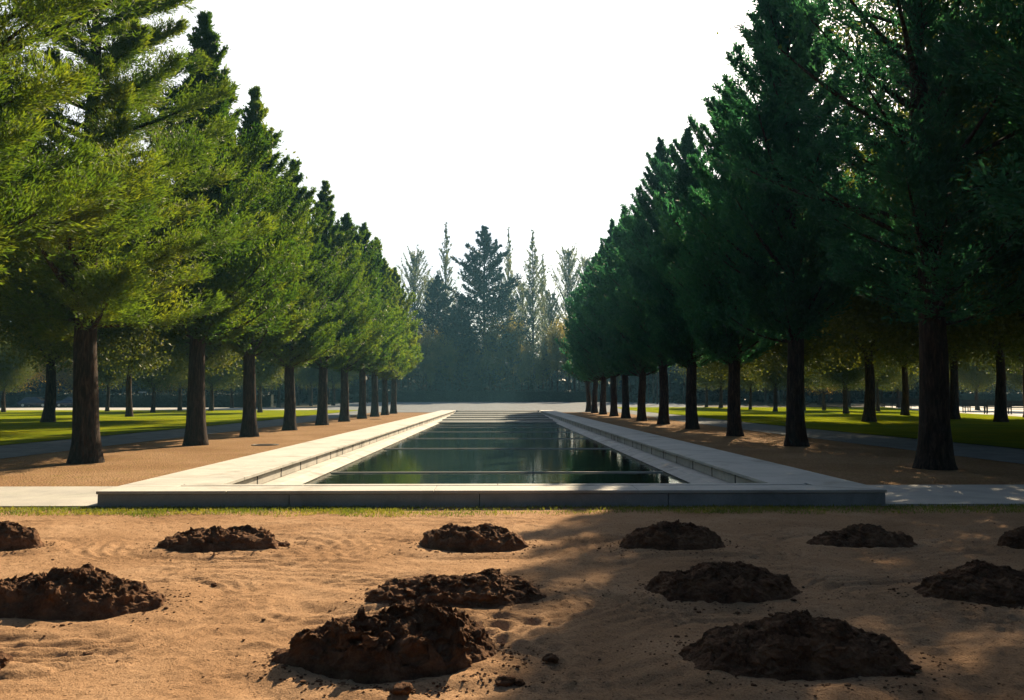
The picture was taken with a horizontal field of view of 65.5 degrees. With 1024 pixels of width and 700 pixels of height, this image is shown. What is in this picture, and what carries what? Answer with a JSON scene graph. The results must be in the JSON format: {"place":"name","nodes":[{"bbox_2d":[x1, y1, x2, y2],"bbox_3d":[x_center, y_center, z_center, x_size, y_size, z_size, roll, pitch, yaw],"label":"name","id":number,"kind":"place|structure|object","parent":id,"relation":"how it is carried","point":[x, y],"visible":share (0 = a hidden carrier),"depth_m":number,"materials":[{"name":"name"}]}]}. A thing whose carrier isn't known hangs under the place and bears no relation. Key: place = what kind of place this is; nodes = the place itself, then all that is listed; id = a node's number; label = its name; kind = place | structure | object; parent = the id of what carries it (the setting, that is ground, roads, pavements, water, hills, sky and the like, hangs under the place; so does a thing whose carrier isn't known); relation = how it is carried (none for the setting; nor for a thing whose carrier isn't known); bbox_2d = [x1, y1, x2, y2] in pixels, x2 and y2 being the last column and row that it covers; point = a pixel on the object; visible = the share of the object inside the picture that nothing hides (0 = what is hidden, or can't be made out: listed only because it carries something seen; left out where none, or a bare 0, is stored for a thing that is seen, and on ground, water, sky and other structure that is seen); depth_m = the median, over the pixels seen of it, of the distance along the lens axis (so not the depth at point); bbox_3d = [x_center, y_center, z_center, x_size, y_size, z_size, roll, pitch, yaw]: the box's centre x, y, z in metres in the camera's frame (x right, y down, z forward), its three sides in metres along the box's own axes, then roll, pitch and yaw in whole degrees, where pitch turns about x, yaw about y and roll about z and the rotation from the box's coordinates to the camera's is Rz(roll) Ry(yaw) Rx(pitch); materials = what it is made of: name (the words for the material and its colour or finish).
{"place":"outdoors","nodes":[
{"label":"outdoors","id":0,"kind":"place"},
{"bbox_2d":[0,486,116,507],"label":"pavement","id":1,"kind":"structure","parent":0,"point":[58,496],"depth_m":13.41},
{"bbox_2d":[0,408,316,409],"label":"road","id":2,"kind":"structure","parent":0,"point":[150,408],"depth_m":107.24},
{"bbox_2d":[0,410,357,444],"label":"lawn","id":3,"kind":"structure","parent":0,"point":[21,426],"depth_m":54.26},
{"bbox_2d":[0,412,369,458],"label":"path","id":4,"kind":"structure","parent":0,"point":[18,450],"depth_m":32.51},
{"bbox_2d":[0,412,431,486],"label":"gravel","id":5,"kind":"structure","parent":0,"point":[124,464],"depth_m":22.81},
{"bbox_2d":[389,267,423,413],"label":"conifer tree","id":6,"kind":"object","parent":5,"relation":"on","point":[412,341],"visible":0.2,"depth_m":81.80,"materials":[{"name":"green plant"}]},
{"bbox_2d":[0,0,987,354],"label":"sky","id":7,"kind":"structure","parent":0,"point":[419,117],"materials":[{"name":"white"}]},
{"bbox_2d":[297,402,701,411],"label":"path","id":8,"kind":"structure","parent":0,"point":[440,406],"depth_m":116.62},
{"bbox_2d":[0,401,1022,448],"bbox_3d":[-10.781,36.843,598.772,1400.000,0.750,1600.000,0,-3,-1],"label":"ground","id":9,"kind":"structure","parent":0,"point":[714,404],"depth_m":124.61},
{"bbox_2d":[0,332,44,411],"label":"broadleaf tree","id":10,"kind":"object","parent":9,"relation":"on","point":[7,378],"visible":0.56,"depth_m":87.76,"materials":[{"name":"green plant"}]},
{"bbox_2d":[28,355,105,394],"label":"broadleaf tree","id":11,"kind":"object","parent":9,"relation":"on","point":[63,376],"visible":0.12,"depth_m":122.57,"materials":[{"name":"green plant"}]},
{"bbox_2d":[0,0,168,284],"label":"conifer tree","id":12,"kind":"object","parent":9,"relation":"on","point":[18,217],"visible":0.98,"depth_m":14.48,"materials":[{"name":"green plant"}]},
{"bbox_2d":[0,291,182,421],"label":"broadleaf tree","id":13,"kind":"object","parent":9,"relation":"on","point":[49,412],"visible":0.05,"depth_m":52.81,"materials":[{"name":"green plant"}]},
{"bbox_2d":[66,352,139,410],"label":"broadleaf tree","id":14,"kind":"object","parent":9,"relation":"on","point":[107,379],"visible":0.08,"depth_m":93.11,"materials":[{"name":"green plant"}]},
{"bbox_2d":[66,331,181,416],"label":"broadleaf tree","id":15,"kind":"object","parent":9,"relation":"on","point":[128,373],"visible":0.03,"depth_m":67.44,"materials":[{"name":"green plant"}]},
{"bbox_2d":[0,392,273,406],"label":"hedge","id":16,"kind":"object","parent":9,"relation":"on","point":[145,400],"visible":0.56,"depth_m":115.96,"materials":[{"name":"green plant"}]},
{"bbox_2d":[0,0,279,463],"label":"conifer tree","id":17,"kind":"object","parent":9,"relation":"on","point":[95,274],"visible":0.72,"depth_m":20.60,"materials":[{"name":"green plant"}]},
{"bbox_2d":[0,131,310,367],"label":"broadleaf tree","id":18,"kind":"object","parent":9,"relation":"on","point":[104,336],"visible":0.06,"depth_m":40.00,"materials":[{"name":"green plant"}]},
{"bbox_2d":[106,355,206,412],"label":"broadleaf tree","id":19,"kind":"object","parent":9,"relation":"on","point":[152,381],"visible":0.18,"depth_m":85.82,"materials":[{"name":"green plant"}]},
{"bbox_2d":[97,328,267,376],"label":"broadleaf tree","id":20,"kind":"object","parent":9,"relation":"on","point":[216,352],"visible":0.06,"depth_m":58.55,"materials":[{"name":"green plant"}]},
{"bbox_2d":[102,9,312,445],"bbox_3d":[-11.300,-4.484,28.861,7.355,15.972,7.265,2,-4,-25],"label":"conifer tree","id":21,"kind":"object","parent":9,"relation":"on","point":[214,327],"visible":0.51,"depth_m":28.10,"materials":[{"name":"green plant"}]},
{"bbox_2d":[184,357,241,410],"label":"broadleaf tree","id":22,"kind":"object","parent":9,"relation":"on","point":[212,382],"visible":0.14,"depth_m":95.84,"materials":[{"name":"green plant"}]},
{"bbox_2d":[167,85,321,436],"bbox_3d":[-11.258,-3.928,34.908,6.865,15.572,6.781,-2,-4,29],"label":"conifer tree","id":23,"kind":"object","parent":9,"relation":"on","point":[248,347],"visible":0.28,"depth_m":34.34,"materials":[{"name":"green plant"}]},
{"bbox_2d":[220,352,309,412],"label":"broadleaf tree","id":24,"kind":"object","parent":9,"relation":"on","point":[266,374],"visible":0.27,"depth_m":85.26,"materials":[{"name":"green plant"}]},
{"bbox_2d":[265,365,317,407],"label":"broadleaf tree","id":25,"kind":"object","parent":9,"relation":"on","point":[296,374],"visible":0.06,"depth_m":113.31,"materials":[{"name":"green plant"}]},
{"bbox_2d":[236,159,356,430],"bbox_3d":[-11.287,-2.920,41.394,6.643,14.310,6.725,0,-3,-6],"label":"conifer tree","id":26,"kind":"object","parent":9,"relation":"on","point":[292,355],"visible":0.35,"depth_m":40.86,"materials":[{"name":"green plant"}]},
{"bbox_2d":[294,363,328,405],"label":"broadleaf tree","id":27,"kind":"object","parent":9,"relation":"on","point":[306,382],"visible":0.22,"depth_m":120.37,"materials":[{"name":"green plant"}]},
{"bbox_2d":[300,361,358,404],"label":"broadleaf tree","id":28,"kind":"object","parent":9,"relation":"on","point":[334,378],"visible":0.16,"depth_m":120.55,"materials":[{"name":"green plant"}]},
{"bbox_2d":[305,180,382,424],"bbox_3d":[-11.521,-2.970,48.803,7.145,15.299,7.058,1,-3,-14],"label":"conifer tree","id":29,"kind":"object","parent":9,"relation":"on","point":[356,319],"visible":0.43,"depth_m":48.45,"materials":[{"name":"green plant"}]},
{"bbox_2d":[329,212,404,421],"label":"conifer tree","id":30,"kind":"object","parent":9,"relation":"on","point":[361,356],"visible":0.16,"depth_m":55.56,"materials":[{"name":"green plant"}]},
{"bbox_2d":[348,221,406,418],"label":"conifer tree","id":31,"kind":"object","parent":9,"relation":"on","point":[387,351],"visible":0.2,"depth_m":62.73,"materials":[{"name":"green plant"}]},
{"bbox_2d":[366,236,411,416],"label":"conifer tree","id":32,"kind":"object","parent":9,"relation":"on","point":[374,412],"visible":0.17,"depth_m":69.29,"materials":[{"name":"green plant"}]},
{"bbox_2d":[367,267,417,414],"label":"conifer tree","id":33,"kind":"object","parent":9,"relation":"on","point":[385,376],"visible":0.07,"depth_m":75.49,"materials":[{"name":"green plant"}]},
{"bbox_2d":[396,245,434,389],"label":"slender tree","id":34,"kind":"object","parent":9,"relation":"on","point":[413,279],"visible":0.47,"depth_m":182.14,"materials":[{"name":"green plant"}]},
{"bbox_2d":[415,326,433,391],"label":"slender tree","id":35,"kind":"object","parent":9,"relation":"on","point":[425,343],"visible":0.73,"depth_m":155.50,"materials":[{"name":"green plant"}]},
{"bbox_2d":[378,274,477,391],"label":"spruce tree","id":36,"kind":"object","parent":9,"relation":"on","point":[442,301],"visible":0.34,"depth_m":170.77,"materials":[{"name":"green plant"}]},
{"bbox_2d":[428,223,461,347],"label":"slender tree","id":37,"kind":"object","parent":9,"relation":"on","point":[445,260],"visible":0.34,"depth_m":180.94,"materials":[{"name":"green plant"}]},
{"bbox_2d":[422,293,495,391],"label":"spruce tree","id":38,"kind":"object","parent":9,"relation":"on","point":[459,306],"visible":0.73,"depth_m":158.82,"materials":[{"name":"green plant"}]},
{"bbox_2d":[474,317,504,391],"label":"slender tree","id":39,"kind":"object","parent":9,"relation":"on","point":[490,331],"visible":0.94,"depth_m":156.14,"materials":[{"name":"green plant"}]},
{"bbox_2d":[96,410,886,507],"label":"reflecting pool","id":40,"kind":"structure","parent":9,"relation":"on","point":[283,475],"depth_m":13.23,"materials":[{"name":"concrete"}]},
{"bbox_2d":[304,423,688,485],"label":"water","id":41,"kind":"structure","parent":40,"relation":"in","point":[497,460],"depth_m":22.32,"materials":[{"name":"green liquid"}]},
{"bbox_2d":[425,225,566,391],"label":"spruce tree","id":42,"kind":"object","parent":9,"relation":"on","point":[480,283],"visible":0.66,"depth_m":165.89,"materials":[{"name":"green plant"}]},
{"bbox_2d":[354,389,647,401],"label":"hedge","id":43,"kind":"object","parent":9,"relation":"on","point":[494,396],"visible":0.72,"depth_m":149.31,"materials":[{"name":"green plant"}]},
{"bbox_2d":[0,343,1021,404],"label":"woodland","id":44,"kind":"object","parent":9,"relation":"on","point":[676,394],"depth_m":142.51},
{"bbox_2d":[499,226,525,380],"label":"slender tree","id":45,"kind":"object","parent":9,"relation":"on","point":[508,269],"visible":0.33,"depth_m":185.28,"materials":[{"name":"green plant"}]},
{"bbox_2d":[498,312,531,389],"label":"slender tree","id":46,"kind":"object","parent":9,"relation":"on","point":[517,337],"visible":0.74,"depth_m":160.44,"materials":[{"name":"green plant"}]},
{"bbox_2d":[512,347,531,390],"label":"slender tree","id":47,"kind":"object","parent":9,"relation":"on","point":[521,365],"visible":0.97,"depth_m":158.82,"materials":[{"name":"green plant"}]},
{"bbox_2d":[519,340,536,390],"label":"slender tree","id":48,"kind":"object","parent":9,"relation":"on","point":[529,368],"visible":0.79,"depth_m":163.16,"materials":[{"name":"green plant"}]},
{"bbox_2d":[510,229,557,389],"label":"slender tree","id":49,"kind":"object","parent":9,"relation":"on","point":[532,271],"visible":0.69,"depth_m":180.52,"materials":[{"name":"green plant"}]},
{"bbox_2d":[528,254,558,389],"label":"slender tree","id":50,"kind":"object","parent":9,"relation":"on","point":[544,286],"visible":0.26,"depth_m":188.87,"materials":[{"name":"green plant"}]},
{"bbox_2d":[535,288,565,390],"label":"slender tree","id":51,"kind":"object","parent":9,"relation":"on","point":[550,313],"visible":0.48,"depth_m":175.26,"materials":[{"name":"green plant"}]},
{"bbox_2d":[542,317,568,389],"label":"slender tree","id":52,"kind":"object","parent":9,"relation":"on","point":[557,355],"visible":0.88,"depth_m":155.24,"materials":[{"name":"green plant"}]},
{"bbox_2d":[548,243,584,390],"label":"slender tree","id":53,"kind":"object","parent":9,"relation":"on","point":[569,283],"visible":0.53,"depth_m":182.72,"materials":[{"name":"green plant"}]},
{"bbox_2d":[559,267,600,411],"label":"conifer tree","id":54,"kind":"object","parent":9,"relation":"on","point":[587,385],"visible":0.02,"depth_m":90.89,"materials":[{"name":"green plant"}]},
{"bbox_2d":[554,256,606,412],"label":"conifer tree","id":55,"kind":"object","parent":9,"relation":"on","point":[594,406],"visible":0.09,"depth_m":85.42,"materials":[{"name":"green plant"}]},
{"bbox_2d":[562,246,610,413],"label":"conifer tree","id":56,"kind":"object","parent":9,"relation":"on","point":[596,372],"visible":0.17,"depth_m":78.50,"materials":[{"name":"green plant"}]},
{"bbox_2d":[569,217,620,415],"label":"conifer tree","id":57,"kind":"object","parent":9,"relation":"on","point":[595,354],"visible":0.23,"depth_m":71.28,"materials":[{"name":"green plant"}]},
{"bbox_2d":[571,208,650,417],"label":"conifer tree","id":58,"kind":"object","parent":9,"relation":"on","point":[625,412],"visible":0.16,"depth_m":64.78,"materials":[{"name":"green plant"}]},
{"bbox_2d":[587,207,669,420],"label":"conifer tree","id":59,"kind":"object","parent":9,"relation":"on","point":[633,364],"visible":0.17,"depth_m":57.25,"materials":[{"name":"green plant"}]},
{"bbox_2d":[593,136,679,423],"bbox_3d":[9.567,-4.457,50.659,8.497,18.499,7.952,-1,-4,23],"label":"conifer tree","id":60,"kind":"object","parent":9,"relation":"on","point":[638,224],"visible":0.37,"depth_m":49.88,"materials":[{"name":"green plant"}]},
{"bbox_2d":[612,126,724,428],"bbox_3d":[9.614,-4.002,42.886,8.413,16.649,7.874,-1,-3,9],"label":"conifer tree","id":61,"kind":"object","parent":9,"relation":"on","point":[679,347],"visible":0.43,"depth_m":42.52,"materials":[{"name":"green plant"}]},
{"bbox_2d":[677,360,741,407],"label":"broadleaf tree","id":62,"kind":"object","parent":9,"relation":"on","point":[717,382],"visible":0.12,"depth_m":110.51,"materials":[{"name":"green plant"}]},
{"bbox_2d":[650,83,803,435],"bbox_3d":[9.792,-4.135,35.189,7.992,15.997,7.480,0,-3,-3],"label":"conifer tree","id":63,"kind":"object","parent":9,"relation":"on","point":[716,340],"visible":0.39,"depth_m":34.79,"materials":[{"name":"green plant"}]},
{"bbox_2d":[669,345,786,380],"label":"broadleaf tree","id":64,"kind":"object","parent":9,"relation":"on","point":[716,365],"visible":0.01,"depth_m":75.80,"materials":[{"name":"green plant"}]},
{"bbox_2d":[720,365,762,408],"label":"broadleaf tree","id":65,"kind":"object","parent":9,"relation":"on","point":[751,384],"visible":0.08,"depth_m":103.50,"materials":[{"name":"green plant"}]},
{"bbox_2d":[741,352,815,411],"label":"broadleaf tree","id":66,"kind":"object","parent":9,"relation":"on","point":[772,379],"visible":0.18,"depth_m":91.98,"materials":[{"name":"green plant"}]},
{"bbox_2d":[676,0,909,446],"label":"conifer tree","id":67,"kind":"object","parent":9,"relation":"on","point":[782,238],"visible":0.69,"depth_m":27.42,"materials":[{"name":"green plant"}]},
{"bbox_2d":[742,313,874,375],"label":"broadleaf tree","id":68,"kind":"object","parent":9,"relation":"on","point":[782,350],"visible":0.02,"depth_m":56.49,"materials":[{"name":"green plant"}]},
{"bbox_2d":[777,348,894,413],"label":"broadleaf tree","id":69,"kind":"object","parent":9,"relation":"on","point":[845,377],"visible":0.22,"depth_m":80.14,"materials":[{"name":"green plant"}]},
{"bbox_2d":[695,0,1023,469],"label":"conifer tree","id":70,"kind":"object","parent":9,"relation":"on","point":[930,195],"visible":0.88,"depth_m":18.75,"materials":[{"name":"green plant"}]},
{"bbox_2d":[716,0,1023,335],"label":"broadleaf tree","id":71,"kind":"object","parent":9,"relation":"on","point":[1015,277],"visible":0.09,"depth_m":27.84,"materials":[{"name":"green plant"}]},
{"bbox_2d":[777,307,965,421],"bbox_3d":[24.113,-4.746,54.998,20.763,19.716,18.661,1,-3,-14],"label":"broadleaf tree","id":72,"kind":"object","parent":9,"relation":"on","point":[869,413],"visible":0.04,"depth_m":53.84,"materials":[{"name":"green plant"}]},
{"bbox_2d":[853,359,908,410],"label":"broadleaf tree","id":73,"kind":"object","parent":9,"relation":"on","point":[879,383],"visible":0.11,"depth_m":94.58,"materials":[{"name":"green plant"}]},
{"bbox_2d":[774,106,1023,364],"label":"broadleaf tree","id":74,"kind":"object","parent":9,"relation":"on","point":[860,307],"visible":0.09,"depth_m":37.36,"materials":[{"name":"green plant"}]},
{"bbox_2d":[880,360,918,407],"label":"broadleaf tree","id":75,"kind":"object","parent":9,"relation":"on","point":[910,378],"visible":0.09,"depth_m":112.09,"materials":[{"name":"green plant"}]},
{"bbox_2d":[847,342,966,414],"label":"broadleaf tree","id":76,"kind":"object","parent":9,"relation":"on","point":[905,399],"depth_m":73.48,"materials":[{"name":"green plant"}]},
{"bbox_2d":[814,41,1023,348],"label":"broadleaf tree","id":77,"kind":"object","parent":9,"relation":"on","point":[1007,331],"visible":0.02,"depth_m":36.00,"materials":[{"name":"green plant"}]},
{"bbox_2d":[889,335,1015,418],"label":"broadleaf tree","id":78,"kind":"object","parent":9,"relation":"on","point":[954,396],"visible":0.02,"depth_m":59.92,"materials":[{"name":"green plant"}]},
{"bbox_2d":[923,0,1023,246],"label":"conifer tree","id":79,"kind":"object","parent":9,"relation":"on","point":[1010,58],"visible":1,"depth_m":12.27,"materials":[{"name":"green plant"}]},
{"bbox_2d":[949,352,1007,409],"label":"broadleaf tree","id":80,"kind":"object","parent":9,"relation":"on","point":[969,377],"visible":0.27,"depth_m":99.52,"materials":[{"name":"green plant"}]},
{"bbox_2d":[947,325,1023,421],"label":"broadleaf tree","id":81,"kind":"object","parent":9,"relation":"on","point":[1000,410],"depth_m":53.17,"materials":[{"name":"green plant"}]},
{"bbox_2d":[959,390,1022,405],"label":"hedge","id":82,"kind":"object","parent":9,"relation":"on","point":[990,395],"visible":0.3,"depth_m":123.22,"materials":[{"name":"green plant"}]},
{"bbox_2d":[959,342,1023,416],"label":"broadleaf tree","id":83,"kind":"object","parent":9,"relation":"on","point":[1021,361],"visible":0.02,"depth_m":65.05,"materials":[{"name":"green plant"}]},
{"bbox_2d":[963,0,1023,191],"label":"conifer tree","id":84,"kind":"object","parent":9,"relation":"on","point":[1014,122],"visible":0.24,"depth_m":17.44,"materials":[{"name":"green plant"}]},
{"bbox_2d":[972,354,1022,391],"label":"broadleaf tree","id":85,"kind":"object","parent":9,"relation":"on","point":[1014,378],"visible":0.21,"depth_m":93.07,"materials":[{"name":"green plant"}]},
{"bbox_2d":[0,506,1023,699],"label":"sandy ground","id":86,"kind":"structure","parent":0,"point":[160,654],"depth_m":6.44,"materials":[{"name":"sand"}]},
{"bbox_2d":[0,520,43,550],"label":"soil heap","id":87,"kind":"object","parent":86,"relation":"on","point":[14,536],"visible":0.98,"depth_m":8.84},
{"bbox_2d":[0,563,166,620],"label":"soil heap","id":88,"kind":"object","parent":86,"relation":"on","point":[87,592],"visible":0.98,"depth_m":6.22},
{"bbox_2d":[157,524,279,552],"bbox_3d":[-3.309,2.136,9.027,1.458,0.302,0.864,0,-3,-1],"label":"soil heap","id":89,"kind":"object","parent":86,"relation":"on","point":[214,539],"visible":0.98,"depth_m":8.78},
{"bbox_2d":[271,599,496,683],"bbox_3d":[-0.822,1.848,5.136,1.477,0.418,0.794,0,-3,-1],"label":"soil heap","id":90,"kind":"object","parent":86,"relation":"on","point":[406,639],"visible":1,"depth_m":4.99,"materials":[{"name":"soil"}]},
{"bbox_2d":[364,568,546,608],"bbox_3d":[-0.479,1.995,6.719,1.661,0.310,0.788,0,-3,-1],"label":"soil heap","id":91,"kind":"object","parent":86,"relation":"on","point":[489,588],"visible":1,"depth_m":6.54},
{"bbox_2d":[418,523,528,552],"bbox_3d":[-0.434,2.123,9.029,1.328,0.328,0.735,0,-3,-1],"label":"soil heap","id":92,"kind":"object","parent":86,"relation":"on","point":[480,538],"visible":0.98,"depth_m":8.83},
{"bbox_2d":[4,519,1022,699],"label":"soil crumbs","id":93,"kind":"object","parent":86,"relation":"on","point":[525,662],"visible":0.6,"depth_m":5.28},
{"bbox_2d":[619,519,725,550],"bbox_3d":[1.812,2.105,9.055,1.236,0.368,0.673,0,-3,-1],"label":"soil heap","id":94,"kind":"object","parent":86,"relation":"on","point":[669,536],"visible":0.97,"depth_m":8.89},
{"bbox_2d":[644,561,800,603],"bbox_3d":[1.836,1.996,6.888,1.378,0.328,0.794,0,-3,-1],"label":"soil heap","id":95,"kind":"object","parent":86,"relation":"on","point":[723,582],"visible":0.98,"depth_m":6.71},
{"bbox_2d":[678,609,915,680],"bbox_3d":[1.815,1.874,5.155,1.551,0.368,0.826,0,-3,-1],"label":"soil heap","id":96,"kind":"object","parent":86,"relation":"on","point":[795,644],"visible":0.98,"depth_m":4.91,"materials":[{"name":"soil"}]},
{"bbox_2d":[806,523,917,547],"bbox_3d":[4.018,2.157,9.214,1.319,0.282,0.713,0,-3,-1],"label":"soil heap","id":97,"kind":"object","parent":86,"relation":"on","point":[860,535],"visible":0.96,"depth_m":9.04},
{"bbox_2d":[912,559,1023,607],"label":"soil heap","id":98,"kind":"object","parent":86,"relation":"on","point":[977,581],"visible":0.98,"depth_m":6.65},
{"bbox_2d":[997,526,1023,548],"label":"soil heap","id":99,"kind":"object","parent":86,"relation":"on","point":[1014,538],"visible":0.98,"depth_m":8.93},
{"bbox_2d":[0,503,1023,517],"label":"grass strip","id":100,"kind":"object","parent":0,"point":[114,509],"depth_m":11.91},
{"bbox_2d":[562,412,1023,484],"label":"gravel","id":101,"kind":"structure","parent":0,"point":[866,464],"depth_m":22.43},
{"bbox_2d":[617,407,1023,448],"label":"lawn","id":102,"kind":"structure","parent":0,"point":[982,429],"depth_m":52.12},
{"bbox_2d":[618,412,1023,463],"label":"path","id":103,"kind":"structure","parent":0,"point":[1005,454],"depth_m":31.01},
{"bbox_2d":[869,485,1023,505],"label":"pavement","id":104,"kind":"structure","parent":0,"point":[943,495],"depth_m":13.69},
{"bbox_2d":[882,406,1022,415],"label":"pavement","id":105,"kind":"structure","parent":0,"point":[1017,411],"depth_m":99.03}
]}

